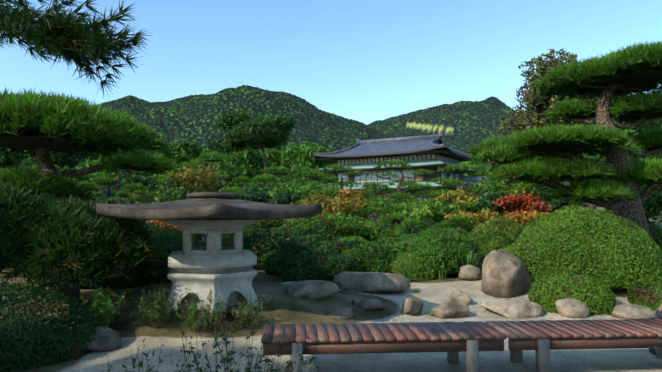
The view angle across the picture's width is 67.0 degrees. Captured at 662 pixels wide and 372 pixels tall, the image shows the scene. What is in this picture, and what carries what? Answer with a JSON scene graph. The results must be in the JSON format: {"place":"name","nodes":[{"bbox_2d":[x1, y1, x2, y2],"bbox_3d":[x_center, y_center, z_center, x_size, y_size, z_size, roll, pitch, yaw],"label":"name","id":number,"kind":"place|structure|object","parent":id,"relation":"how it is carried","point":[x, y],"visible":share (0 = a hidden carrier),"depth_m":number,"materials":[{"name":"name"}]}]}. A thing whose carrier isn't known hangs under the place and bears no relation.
{"place":"outdoors","nodes":[
{"label":"outdoors","id":0,"kind":"place"},
{"bbox_2d":[0,205,661,371],"bbox_3d":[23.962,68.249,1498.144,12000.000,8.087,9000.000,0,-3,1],"label":"ground","id":1,"kind":"structure","parent":0,"point":[129,328],"depth_m":5.79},
{"bbox_2d":[96,192,321,312],"bbox_3d":[-1.633,0.849,6.883,3.041,1.520,2.982,0,-3,1],"label":"stone lantern","id":2,"kind":"object","parent":1,"relation":"on","point":[213,262],"visible":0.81,"depth_m":6.37,"materials":[{"name":"grey stone"}]},
{"bbox_2d":[0,47,661,371],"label":"broad leaves","id":3,"kind":"object","parent":1,"relation":"on","point":[341,206],"visible":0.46,"depth_m":10.66,"materials":[{"name":"green plant"}]},
{"bbox_2d":[0,0,661,297],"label":"pine needles","id":4,"kind":"object","parent":1,"relation":"on","point":[38,222],"visible":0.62,"depth_m":7.64,"materials":[{"name":"green plant"}]},
{"bbox_2d":[0,0,661,371],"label":"tree branches","id":5,"kind":"object","parent":1,"relation":"on","point":[630,210],"visible":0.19,"depth_m":10.49,"materials":[{"name":"brown wood"}]},
{"bbox_2d":[0,60,661,368],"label":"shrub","id":6,"kind":"object","parent":1,"relation":"on","point":[491,207],"visible":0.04,"depth_m":10.22,"materials":[{"name":"green plant"}]},
{"bbox_2d":[0,70,661,260],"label":"pine pad undersides","id":7,"kind":"object","parent":1,"relation":"on","point":[644,79],"visible":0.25,"depth_m":10.58,"materials":[{"name":"green plant"}]},
{"bbox_2d":[74,217,654,351],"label":"garden rocks","id":8,"kind":"object","parent":1,"relation":"on","point":[505,274],"visible":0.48,"depth_m":7.38,"materials":[{"name":"stone"}]},
{"bbox_2d":[261,321,506,371],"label":"bench","id":9,"kind":"object","parent":1,"relation":"on","point":[470,339],"visible":0.98,"depth_m":4.65,"materials":[{"name":"brown wood"}]},
{"bbox_2d":[313,131,505,202],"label":"temple building","id":10,"kind":"structure","parent":1,"relation":"on","point":[428,152],"depth_m":57.25,"materials":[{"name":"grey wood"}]},
{"bbox_2d":[485,319,661,371],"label":"bench","id":11,"kind":"object","parent":1,"relation":"on","point":[542,338],"visible":0.98,"depth_m":4.77,"materials":[{"name":"brown wood"}]},
{"bbox_2d":[0,0,661,124],"label":"sky","id":12,"kind":"structure","parent":0,"point":[366,62],"materials":[{"name":"blue"}]},
{"bbox_2d":[75,85,659,204],"bbox_3d":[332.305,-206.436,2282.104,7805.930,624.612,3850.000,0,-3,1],"label":"mountains","id":13,"kind":"structure","parent":0,"point":[462,126],"depth_m":1321.31,"materials":[{"name":"green plant"}]}
]}

